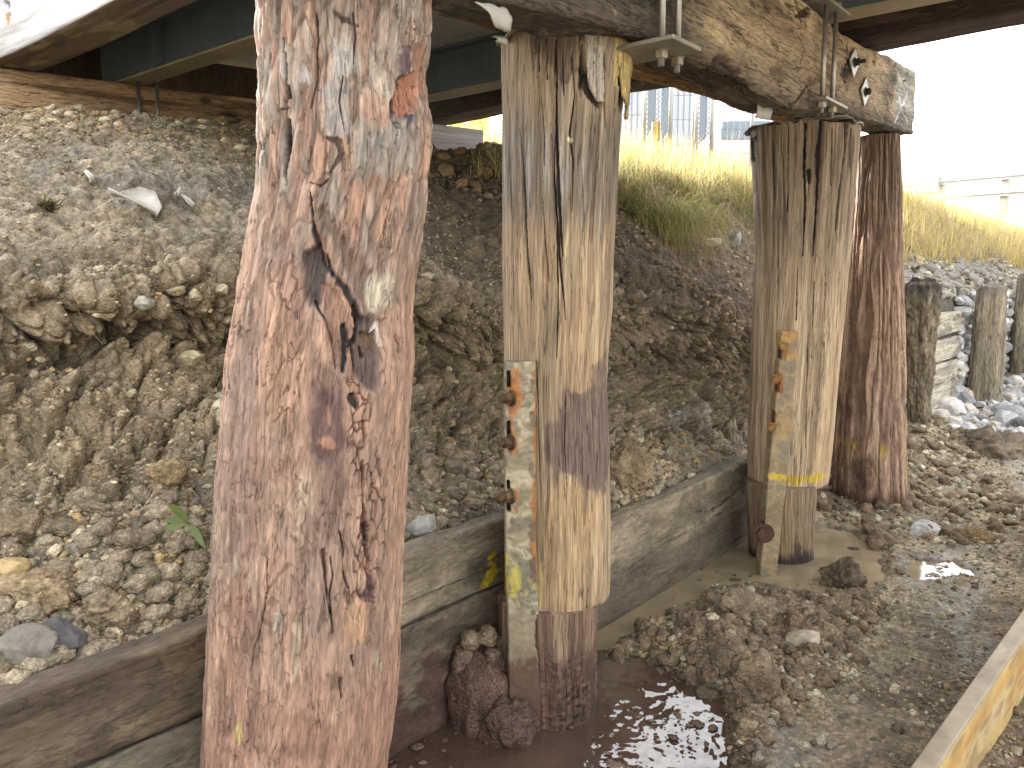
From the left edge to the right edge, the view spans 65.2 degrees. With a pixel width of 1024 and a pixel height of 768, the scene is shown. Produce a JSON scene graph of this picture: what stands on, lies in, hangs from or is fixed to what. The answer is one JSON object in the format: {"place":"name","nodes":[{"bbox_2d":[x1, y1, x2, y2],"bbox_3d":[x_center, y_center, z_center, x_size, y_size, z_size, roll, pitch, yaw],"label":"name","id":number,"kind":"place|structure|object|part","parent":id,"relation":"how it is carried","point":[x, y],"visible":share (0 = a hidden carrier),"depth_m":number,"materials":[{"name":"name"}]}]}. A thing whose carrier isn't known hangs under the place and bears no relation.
{"place":"outdoors","nodes":[
{"label":"outdoors","id":0,"kind":"place"},
{"bbox_2d":[0,106,503,336],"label":"gravel","id":1,"kind":"structure","parent":0,"point":[115,237],"depth_m":3.44,"materials":[{"name":"gravel"}]},
{"bbox_2d":[0,105,1023,636],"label":"bank","id":2,"kind":"structure","parent":0,"point":[220,223],"depth_m":3.32,"materials":[{"name":"soil"}]},
{"bbox_2d":[28,190,69,212],"bbox_3d":[-1.708,-0.669,2.964,0.162,0.098,0.114,-4,9,-29],"label":"grass tussock","id":3,"kind":"object","parent":2,"relation":"on","point":[48,204],"depth_m":2.96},
{"bbox_2d":[40,616,87,649],"bbox_3d":[-1.072,0.605,1.886,0.125,0.116,0.099,0,8,0],"label":"stone","id":4,"kind":"object","parent":2,"relation":"on","point":[71,636],"visible":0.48,"depth_m":1.87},
{"bbox_2d":[84,170,94,182],"bbox_3d":[-1.705,-0.840,3.241,0.092,0.063,0.034,7,10,44],"label":"bark strip","id":5,"kind":"object","parent":2,"relation":"on","point":[90,176],"visible":1,"depth_m":3.25,"materials":[{"name":"white plant"}]},
{"bbox_2d":[0,68,256,124],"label":"abutment sill","id":6,"kind":"structure","parent":2,"relation":"on","point":[22,90],"depth_m":4.91,"materials":[{"name":"wood"}]},
{"bbox_2d":[38,48,257,98],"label":"back wall","id":7,"kind":"structure","parent":6,"relation":"on","point":[227,80],"depth_m":5.56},
{"bbox_2d":[99,0,256,85],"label":"steel girder","id":8,"kind":"object","parent":6,"relation":"on","point":[198,34],"visible":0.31,"depth_m":4.56,"materials":[{"name":"metal"}]},
{"bbox_2d":[130,73,159,115],"bbox_3d":[-2.253,-1.678,4.936,0.166,0.435,0.124,-5,9,-34],"label":"rod hanger","id":9,"kind":"object","parent":8,"relation":"attached to","point":[138,82],"visible":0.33,"depth_m":4.93,"materials":[{"name":"metal"}]},
{"bbox_2d":[218,50,257,68],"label":"deck panel","id":10,"kind":"structure","parent":8,"relation":"on","point":[248,60],"depth_m":5.56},
{"bbox_2d":[430,16,498,49],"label":"deck panel","id":11,"kind":"structure","parent":8,"relation":"on","point":[446,31],"depth_m":4.89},
{"bbox_2d":[0,104,256,151],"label":"clods","id":12,"kind":"object","parent":2,"relation":"on","point":[78,108],"visible":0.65,"depth_m":3.94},
{"bbox_2d":[107,187,161,216],"bbox_3d":[-1.476,-0.724,3.174,0.179,0.127,0.150,0,8,0],"label":"bark strip","id":13,"kind":"object","parent":2,"relation":"on","point":[147,199],"visible":1,"depth_m":3.19,"materials":[{"name":"white plant"}]},
{"bbox_2d":[133,296,155,309],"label":"stone","id":14,"kind":"object","parent":2,"relation":"on","point":[144,303],"visible":1,"depth_m":2.63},
{"bbox_2d":[174,186,180,196],"bbox_3d":[-1.406,-0.809,3.360,0.018,0.054,0.104,-2,8,-13],"label":"bark strip","id":15,"kind":"object","parent":2,"relation":"on","point":[177,192],"visible":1,"depth_m":3.35,"materials":[{"name":"white plant"}]},
{"bbox_2d":[181,194,194,206],"bbox_3d":[-1.349,-0.765,3.336,0.082,0.058,0.031,6,10,40],"label":"bark strip","id":16,"kind":"object","parent":2,"relation":"on","point":[189,201],"visible":1,"depth_m":3.33,"materials":[{"name":"white plant"}]},
{"bbox_2d":[178,350,202,365],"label":"stone","id":17,"kind":"object","parent":2,"relation":"on","point":[191,357],"visible":1,"depth_m":2.81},
{"bbox_2d":[210,399,221,425],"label":"stone","id":18,"kind":"object","parent":2,"relation":"on","point":[217,403],"visible":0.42,"depth_m":2.60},
{"bbox_2d":[0,257,501,459],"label":"clods","id":19,"kind":"object","parent":2,"relation":"on","point":[178,290],"visible":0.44,"depth_m":2.76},
{"bbox_2d":[0,450,503,685],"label":"rubble","id":20,"kind":"object","parent":2,"relation":"on","point":[113,569],"visible":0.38,"depth_m":2.15,"materials":[{"name":"stone"}]},
{"bbox_2d":[0,557,30,575],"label":"stone","id":21,"kind":"object","parent":20,"relation":"on","point":[10,565],"visible":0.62,"depth_m":2.03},
{"bbox_2d":[0,501,44,543],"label":"earth clod","id":22,"kind":"object","parent":20,"relation":"on","point":[20,521],"visible":0.91,"depth_m":2.13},
{"bbox_2d":[0,622,57,664],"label":"stone","id":23,"kind":"object","parent":20,"relation":"on","point":[19,643],"visible":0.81,"depth_m":1.80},
{"bbox_2d":[0,566,74,614],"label":"earth clod","id":24,"kind":"object","parent":20,"relation":"on","point":[56,588],"visible":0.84,"depth_m":1.94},
{"bbox_2d":[69,600,81,605],"bbox_3d":[-1.087,0.547,1.992,0.015,0.016,0.042,5,9,36],"label":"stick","id":25,"kind":"object","parent":20,"relation":"on","point":[77,602],"visible":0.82,"depth_m":1.99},
{"bbox_2d":[78,580,139,629],"bbox_3d":[-1.010,0.552,1.992,0.167,0.120,0.126,0,8,0],"label":"earth clod","id":26,"kind":"object","parent":20,"relation":"on","point":[103,605],"visible":0.95,"depth_m":1.96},
{"bbox_2d":[145,457,189,486],"bbox_3d":[-1.027,0.262,2.396,0.126,0.091,0.103,0,8,0],"label":"earth clod","id":27,"kind":"object","parent":20,"relation":"on","point":[170,472],"visible":1,"depth_m":2.36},
{"bbox_2d":[158,504,208,549],"bbox_3d":[-0.925,0.394,2.227,0.159,0.128,0.048,0,8,0],"label":"leaf sprig","id":28,"kind":"object","parent":20,"relation":"on","point":[180,520],"visible":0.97,"depth_m":2.23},
{"bbox_2d":[0,369,503,638],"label":"gravel","id":29,"kind":"structure","parent":20,"relation":"on","point":[123,438],"depth_m":2.45,"materials":[{"name":"gravel"}]},
{"bbox_2d":[405,514,436,537],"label":"stone","id":30,"kind":"object","parent":20,"relation":"on","point":[420,526],"visible":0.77,"depth_m":2.72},
{"bbox_2d":[437,508,447,514],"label":"earth clod","id":31,"kind":"object","parent":20,"relation":"on","point":[442,511],"visible":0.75,"depth_m":2.89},
{"bbox_2d":[0,110,637,613],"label":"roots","id":32,"kind":"object","parent":2,"relation":"on","point":[220,332],"visible":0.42,"depth_m":3.02,"materials":[{"name":"brown plant"}]},
{"bbox_2d":[212,116,501,194],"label":"clods","id":33,"kind":"object","parent":2,"relation":"on","point":[445,170],"visible":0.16,"depth_m":4.74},
{"bbox_2d":[432,124,482,149],"bbox_3d":[-0.750,-1.628,5.432,1.309,0.318,0.131,-5,9,-34],"label":"grey plank","id":34,"kind":"object","parent":2,"relation":"on","point":[444,137],"visible":0.15,"depth_m":5.64,"materials":[{"name":"wood"}]},
{"bbox_2d":[449,118,488,140],"bbox_3d":[-0.806,-4.545,15.710,0.701,2.920,2.460,0,8,0],"label":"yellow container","id":35,"kind":"object","parent":2,"relation":"on","point":[485,120],"depth_m":14.47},
{"bbox_2d":[205,143,744,508],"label":"clods","id":36,"kind":"object","parent":2,"relation":"on","point":[477,394],"visible":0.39,"depth_m":4.32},
{"bbox_2d":[448,117,501,134],"bbox_3d":[-0.623,-3.990,11.073,1.110,2.116,0.044,0,8,0],"label":"fence","id":37,"kind":"object","parent":2,"relation":"on","point":[482,122],"depth_m":11.11,"materials":[{"name":"metal"}]},
{"bbox_2d":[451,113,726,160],"bbox_3d":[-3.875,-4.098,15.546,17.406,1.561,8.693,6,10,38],"label":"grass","id":38,"kind":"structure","parent":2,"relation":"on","point":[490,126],"depth_m":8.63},
{"bbox_2d":[447,165,752,396],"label":"roots","id":39,"kind":"object","parent":2,"relation":"on","point":[658,307],"visible":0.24,"depth_m":4.68,"materials":[{"name":"brown plant"}]},
{"bbox_2d":[452,120,753,237],"bbox_3d":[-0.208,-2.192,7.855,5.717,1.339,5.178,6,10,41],"label":"grass","id":40,"kind":"structure","parent":2,"relation":"on","point":[706,170],"depth_m":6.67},
{"bbox_2d":[621,92,642,147],"bbox_3d":[1.406,-3.766,10.094,0.578,2.116,0.044,0,8,0],"label":"fence","id":41,"kind":"object","parent":2,"relation":"on","point":[635,114],"visible":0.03,"depth_m":10.14,"materials":[{"name":"metal"}]},
{"bbox_2d":[651,121,659,157],"bbox_3d":[1.573,-2.499,8.789,0.084,0.741,0.080,0,8,0],"label":"wooden post","id":42,"kind":"object","parent":2,"relation":"on","point":[655,131],"visible":0.34,"depth_m":8.72,"materials":[{"name":"yellow wood"}]},
{"bbox_2d":[642,87,672,153],"bbox_3d":[1.810,-3.720,9.898,0.361,2.118,0.044,0,8,0],"label":"fence","id":43,"kind":"object","parent":2,"relation":"on","point":[669,122],"visible":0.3,"depth_m":9.94,"materials":[{"name":"metal"}]},
{"bbox_2d":[621,88,710,159],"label":"white building","id":44,"kind":"structure","parent":2,"relation":"on","point":[683,109],"depth_m":13.50,"materials":[{"name":"paint"}]},
{"bbox_2d":[646,89,658,148],"bbox_3d":[2.350,-4.356,13.511,0.234,2.310,0.040,0,8,0],"label":"window","id":45,"kind":"structure","parent":44,"relation":"in","point":[650,93],"depth_m":13.47,"materials":[{"name":"grey glass"}]},
{"bbox_2d":[658,88,668,151],"bbox_3d":[2.577,-4.356,13.511,0.234,2.310,0.040,0,8,0],"label":"window","id":46,"kind":"structure","parent":44,"relation":"in","point":[664,116],"depth_m":13.48,"materials":[{"name":"grey glass"}]},
{"bbox_2d":[698,95,709,142],"bbox_3d":[3.220,-4.356,13.511,0.223,2.310,0.040,0,8,0],"label":"window","id":47,"kind":"structure","parent":44,"relation":"in","point":[704,127],"depth_m":13.49,"materials":[{"name":"grey glass"}]},
{"bbox_2d":[609,425,739,510],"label":"clods","id":48,"kind":"object","parent":2,"relation":"on","point":[716,444],"visible":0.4,"depth_m":4.20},
{"bbox_2d":[610,435,656,499],"bbox_3d":[0.559,0.397,3.735,0.204,0.339,0.276,4,8,28],"label":"earth clod","id":49,"kind":"object","parent":48,"relation":"on","point":[631,466],"visible":0.87,"depth_m":3.67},
{"bbox_2d":[671,88,694,161],"bbox_3d":[2.162,-3.706,10.102,0.334,2.116,0.044,0,8,0],"label":"fence","id":50,"kind":"object","parent":2,"relation":"on","point":[693,120],"visible":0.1,"depth_m":10.14,"materials":[{"name":"metal"}]},
{"bbox_2d":[617,179,751,275],"bbox_3d":[1.136,-0.984,5.574,1.353,0.863,0.848,-4,9,-30],"label":"grass tussock","id":51,"kind":"object","parent":2,"relation":"on","point":[676,226],"depth_m":5.50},
{"bbox_2d":[694,94,713,165],"bbox_3d":[2.392,-3.612,9.913,0.233,2.118,0.044,0,8,0],"label":"fence","id":52,"kind":"object","parent":2,"relation":"on","point":[711,117],"visible":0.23,"depth_m":9.95,"materials":[{"name":"metal"}]},
{"bbox_2d":[703,238,721,246],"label":"stone","id":53,"kind":"object","parent":2,"relation":"on","point":[713,243],"visible":0.63,"depth_m":5.83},
{"bbox_2d":[713,100,753,173],"bbox_3d":[2.797,-3.594,10.117,0.546,2.116,0.044,0,8,0],"label":"fence","id":54,"kind":"object","parent":2,"relation":"on","point":[751,122],"visible":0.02,"depth_m":10.17,"materials":[{"name":"metal"}]},
{"bbox_2d":[697,111,772,169],"bbox_3d":[4.078,-3.657,12.882,2.194,1.680,1.620,0,8,0],"label":"parked van","id":55,"kind":"object","parent":2,"relation":"on","point":[728,130],"visible":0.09,"depth_m":12.09,"materials":[{"name":"white metal"}]},
{"bbox_3d":[3.976,-3.894,12.074,1.610,0.380,0.020,0,8,0],"label":"window","id":56,"kind":"part","parent":55,"relation":"part of","materials":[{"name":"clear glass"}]},
{"bbox_2d":[730,231,740,248],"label":"stone","id":57,"kind":"object","parent":2,"relation":"on","point":[736,238],"visible":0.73,"depth_m":6.26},
{"bbox_2d":[484,116,1023,271],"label":"grass","id":58,"kind":"structure","parent":2,"relation":"on","point":[1011,251],"depth_m":11.51,"materials":[{"name":"plant"}]},
{"bbox_2d":[905,358,958,409],"bbox_3d":[4.072,0.062,7.880,0.057,0.509,2.738,6,10,39],"label":"wall plank","id":59,"kind":"object","parent":2,"relation":"on","point":[945,376],"depth_m":8.39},
{"bbox_2d":[935,335,962,362],"bbox_3d":[4.120,-0.303,7.891,0.057,0.246,2.889,6,10,39],"label":"wall plank","id":60,"kind":"object","parent":59,"relation":"on","point":[948,348],"depth_m":8.41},
{"bbox_2d":[937,311,964,336],"bbox_3d":[4.137,-0.567,7.877,0.056,0.291,2.947,6,10,39],"label":"wall plank","id":61,"kind":"object","parent":60,"relation":"on","point":[952,322],"depth_m":8.40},
{"bbox_2d":[902,169,1023,216],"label":"guard rail","id":62,"kind":"object","parent":2,"relation":"on","point":[1005,191],"visible":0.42,"depth_m":21.08,"materials":[{"name":"metal"}]},
{"bbox_2d":[904,252,1023,299],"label":"broken stone","id":63,"kind":"object","parent":2,"relation":"on","point":[976,274],"visible":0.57,"depth_m":9.62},
{"bbox_2d":[953,290,1015,391],"bbox_3d":[6.050,-0.560,10.244,0.337,1.344,3.689,6,10,38],"label":"broken stone","id":64,"kind":"object","parent":2,"relation":"on","point":[965,305],"visible":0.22,"depth_m":9.05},
{"bbox_2d":[388,650,731,767],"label":"muddy water","id":65,"kind":"structure","parent":0,"point":[638,684],"depth_m":2.64,"materials":[{"name":"liquid"}]},
{"bbox_2d":[388,710,717,767],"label":"scum","id":66,"kind":"object","parent":65,"relation":"on","point":[610,763],"visible":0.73,"depth_m":2.62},
{"bbox_2d":[645,653,765,767],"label":"clods","id":67,"kind":"object","parent":65,"relation":"on","point":[736,760],"visible":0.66,"depth_m":2.71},
{"bbox_2d":[729,647,780,709],"bbox_3d":[0.843,1.039,2.778,0.173,0.282,0.238,3,8,19],"label":"earth clod","id":68,"kind":"object","parent":65,"relation":"on","point":[754,678],"visible":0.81,"depth_m":2.71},
{"bbox_2d":[454,175,753,399],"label":"gravel","id":69,"kind":"structure","parent":0,"point":[629,349],"depth_m":4.92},
{"bbox_2d":[447,25,1023,229],"label":"sky","id":70,"kind":"structure","parent":0,"point":[969,98],"materials":[{"name":"white"}]},
{"bbox_2d":[597,528,885,649],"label":"silty water","id":71,"kind":"structure","parent":0,"point":[739,560],"depth_m":4.07,"materials":[{"name":"liquid"}]},
{"bbox_2d":[622,541,858,624],"bbox_3d":[1.276,0.982,3.999,0.703,0.011,1.824,6,10,40],"label":"scum","id":72,"kind":"object","parent":71,"relation":"on","point":[739,579],"visible":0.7,"depth_m":4.06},
{"bbox_2d":[603,372,1023,767],"bbox_3d":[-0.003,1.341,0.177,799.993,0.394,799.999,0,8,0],"label":"mud ground","id":73,"kind":"structure","parent":0,"point":[851,750],"depth_m":3.25,"materials":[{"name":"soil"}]},
{"bbox_2d":[75,581,503,767],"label":"retaining board","id":74,"kind":"object","parent":73,"relation":"on","point":[430,641],"visible":0.16,"depth_m":2.60,"materials":[{"name":"wood"}]},
{"bbox_2d":[0,508,504,767],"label":"retaining board","id":75,"kind":"object","parent":74,"relation":"on","point":[76,713],"visible":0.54,"depth_m":1.88,"materials":[{"name":"wood"}]},
{"bbox_2d":[200,0,432,767],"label":"timber pile","id":76,"kind":"object","parent":73,"relation":"on","point":[302,650],"visible":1,"depth_m":1.75,"materials":[{"name":"brown wood"}]},
{"bbox_2d":[444,625,508,738],"bbox_3d":[-0.101,1.161,2.779,0.278,0.636,0.282,4,8,28],"label":"mud heap","id":77,"kind":"object","parent":73,"relation":"on","point":[476,687],"visible":0.32,"depth_m":2.66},
{"bbox_2d":[451,644,473,674],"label":"earth clod","id":78,"kind":"object","parent":77,"relation":"on","point":[461,657],"visible":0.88,"depth_m":2.67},
{"bbox_2d":[460,629,479,650],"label":"earth clod","id":79,"kind":"object","parent":78,"relation":"on","point":[469,639],"visible":1,"depth_m":2.67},
{"bbox_2d":[483,645,500,663],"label":"earth clod","id":80,"kind":"object","parent":77,"relation":"on","point":[492,655],"visible":0.91,"depth_m":2.68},
{"bbox_2d":[478,624,497,646],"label":"earth clod","id":81,"kind":"object","parent":80,"relation":"on","point":[487,635],"visible":0.99,"depth_m":2.67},
{"bbox_2d":[477,694,540,748],"bbox_3d":[-0.004,1.139,2.638,0.172,0.227,0.153,5,9,32],"label":"mud heap","id":82,"kind":"object","parent":73,"relation":"on","point":[507,722],"visible":0.87,"depth_m":2.59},
{"bbox_2d":[475,1,632,730],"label":"timber pile","id":83,"kind":"object","parent":73,"relation":"on","point":[564,98],"visible":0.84,"depth_m":2.55,"materials":[{"name":"brown wood"}]},
{"bbox_2d":[449,17,793,122],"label":"cap beam","id":84,"kind":"structure","parent":83,"relation":"on","point":[646,72],"depth_m":3.35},
{"bbox_2d":[429,0,1023,125],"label":"timber girder","id":85,"kind":"object","parent":84,"relation":"on","point":[917,25],"visible":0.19,"depth_m":4.03,"materials":[{"name":"wood"}]},
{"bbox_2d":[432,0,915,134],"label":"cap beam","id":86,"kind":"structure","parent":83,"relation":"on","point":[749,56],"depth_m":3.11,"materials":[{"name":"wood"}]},
{"bbox_2d":[0,0,197,71],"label":"timber girder","id":87,"kind":"object","parent":86,"relation":"on","point":[37,35],"visible":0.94,"depth_m":4.04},
{"bbox_2d":[616,0,700,72],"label":"rod hanger","id":88,"kind":"object","parent":86,"relation":"hanging from","point":[662,47],"visible":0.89,"depth_m":2.45,"materials":[{"name":"metal"}]},
{"bbox_2d":[425,0,951,102],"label":"steel girder","id":89,"kind":"object","parent":86,"relation":"on","point":[466,68],"visible":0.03,"depth_m":5.11,"materials":[{"name":"metal"}]},
{"bbox_2d":[805,0,850,117],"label":"rod hanger","id":90,"kind":"object","parent":86,"relation":"attached to","point":[826,10],"visible":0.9,"depth_m":3.55,"materials":[{"name":"metal"}]},
{"bbox_2d":[597,453,747,630],"bbox_3d":[0.782,0.795,3.979,0.116,0.595,2.335,6,10,39],"label":"retaining board","id":91,"kind":"object","parent":73,"relation":"on","point":[665,539],"visible":0.41,"depth_m":3.90,"materials":[{"name":"wood"}]},
{"bbox_2d":[713,587,786,625],"bbox_3d":[0.997,0.954,3.359,0.316,0.205,0.234,0,8,0],"label":"earth clod","id":92,"kind":"object","parent":73,"relation":"on","point":[742,604],"visible":0.57,"depth_m":3.32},
{"bbox_2d":[608,587,893,766],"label":"clods","id":93,"kind":"object","parent":73,"relation":"on","point":[728,636],"visible":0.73,"depth_m":3.11,"materials":[{"name":"soil"}]},
{"bbox_2d":[705,612,718,619],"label":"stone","id":94,"kind":"object","parent":93,"relation":"on","point":[712,616],"visible":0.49,"depth_m":3.21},
{"bbox_2d":[785,630,819,646],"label":"stone","id":95,"kind":"object","parent":93,"relation":"on","point":[796,638],"visible":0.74,"depth_m":3.09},
{"bbox_2d":[786,610,819,629],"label":"earth clod","id":96,"kind":"object","parent":93,"relation":"on","point":[797,619],"visible":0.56,"depth_m":3.23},
{"bbox_2d":[625,596,886,757],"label":"gravel","id":97,"kind":"structure","parent":73,"relation":"on","point":[806,688],"depth_m":3.00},
{"bbox_2d":[736,651,863,750],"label":"pebbles","id":98,"kind":"object","parent":73,"relation":"on","point":[854,672],"visible":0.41,"depth_m":2.89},
{"bbox_2d":[742,104,863,575],"bbox_3d":[1.427,-0.066,3.984,0.592,2.488,1.224,2,8,13],"label":"timber pile","id":99,"kind":"object","parent":73,"relation":"on","point":[804,174],"visible":0.91,"depth_m":4.07,"materials":[{"name":"brown wood"}]},
{"bbox_2d":[605,434,1023,767],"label":"clods","id":100,"kind":"object","parent":73,"relation":"on","point":[819,740],"visible":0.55,"depth_m":3.03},
{"bbox_2d":[818,556,867,589],"bbox_3d":[1.632,0.962,3.934,0.230,0.242,0.210,1,8,8],"label":"earth clod","id":101,"kind":"object","parent":73,"relation":"on","point":[844,572],"visible":0.74,"depth_m":3.89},
{"bbox_2d":[831,133,907,505],"bbox_3d":[2.348,-0.220,5.135,0.468,2.591,0.708,6,9,36],"label":"timber pile","id":102,"kind":"object","parent":73,"relation":"on","point":[869,462],"visible":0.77,"depth_m":4.91,"materials":[{"name":"brown wood"}]},
{"bbox_2d":[865,529,896,549],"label":"earth clod","id":103,"kind":"object","parent":73,"relation":"on","point":[878,539],"visible":0.77,"depth_m":4.46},
{"bbox_2d":[816,415,1023,549],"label":"clods","id":104,"kind":"object","parent":73,"relation":"on","point":[958,498],"visible":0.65,"depth_m":5.18,"materials":[{"name":"soil"}]},
{"bbox_2d":[904,277,942,423],"bbox_3d":[3.408,-0.055,6.667,0.390,1.664,0.303,-4,9,-29],"label":"wooden post","id":105,"kind":"object","parent":73,"relation":"on","point":[922,299],"depth_m":6.56,"materials":[{"name":"wood"}]},
{"bbox_2d":[909,519,940,536],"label":"stone","id":106,"kind":"object","parent":73,"relation":"on","point":[920,527],"visible":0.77,"depth_m":4.63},
{"bbox_2d":[905,560,973,579],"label":"puddle water","id":107,"kind":"structure","parent":73,"relation":"on","point":[916,571],"depth_m":4.15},
{"bbox_2d":[917,563,952,576],"bbox_3d":[2.192,0.961,4.139,0.202,0.006,0.213,0,8,0],"label":"scum","id":108,"kind":"object","parent":107,"relation":"on","point":[935,574],"visible":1,"depth_m":4.10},
{"bbox_2d":[938,396,966,414],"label":"stone","id":109,"kind":"object","parent":73,"relation":"on","point":[954,406],"visible":0.48,"depth_m":8.29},
{"bbox_2d":[911,610,1023,767],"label":"wooden beam","id":110,"kind":"structure","parent":73,"relation":"on","point":[971,727],"depth_m":2.42,"materials":[{"name":"wood"}]},
{"bbox_2d":[956,577,979,584],"bbox_3d":[2.193,0.946,3.853,0.142,0.041,0.026,-1,8,-6],"label":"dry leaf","id":111,"kind":"object","parent":73,"relation":"on","point":[962,580],"visible":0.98,"depth_m":3.85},
{"bbox_2d":[963,387,974,397],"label":"stone","id":112,"kind":"object","parent":73,"relation":"on","point":[968,391],"visible":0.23,"depth_m":8.95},
{"bbox_2d":[954,524,996,543],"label":"earth clod","id":113,"kind":"object","parent":73,"relation":"on","point":[976,532],"visible":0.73,"depth_m":4.56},
{"bbox_2d":[932,373,1023,432],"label":"broken stone","id":114,"kind":"object","parent":73,"relation":"on","point":[1002,415],"visible":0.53,"depth_m":8.12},
{"bbox_2d":[966,280,1006,401],"bbox_3d":[5.337,-0.344,8.983,0.368,1.632,0.370,0,8,0],"label":"wooden post","id":115,"kind":"object","parent":73,"relation":"on","point":[986,365],"depth_m":8.85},
{"bbox_2d":[957,425,1023,459],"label":"earth clod","id":116,"kind":"object","parent":73,"relation":"on","point":[988,441],"visible":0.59,"depth_m":6.49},
{"bbox_2d":[1008,273,1023,374],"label":"wooden post","id":117,"kind":"object","parent":73,"relation":"on","point":[1016,359],"depth_m":11.15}
]}

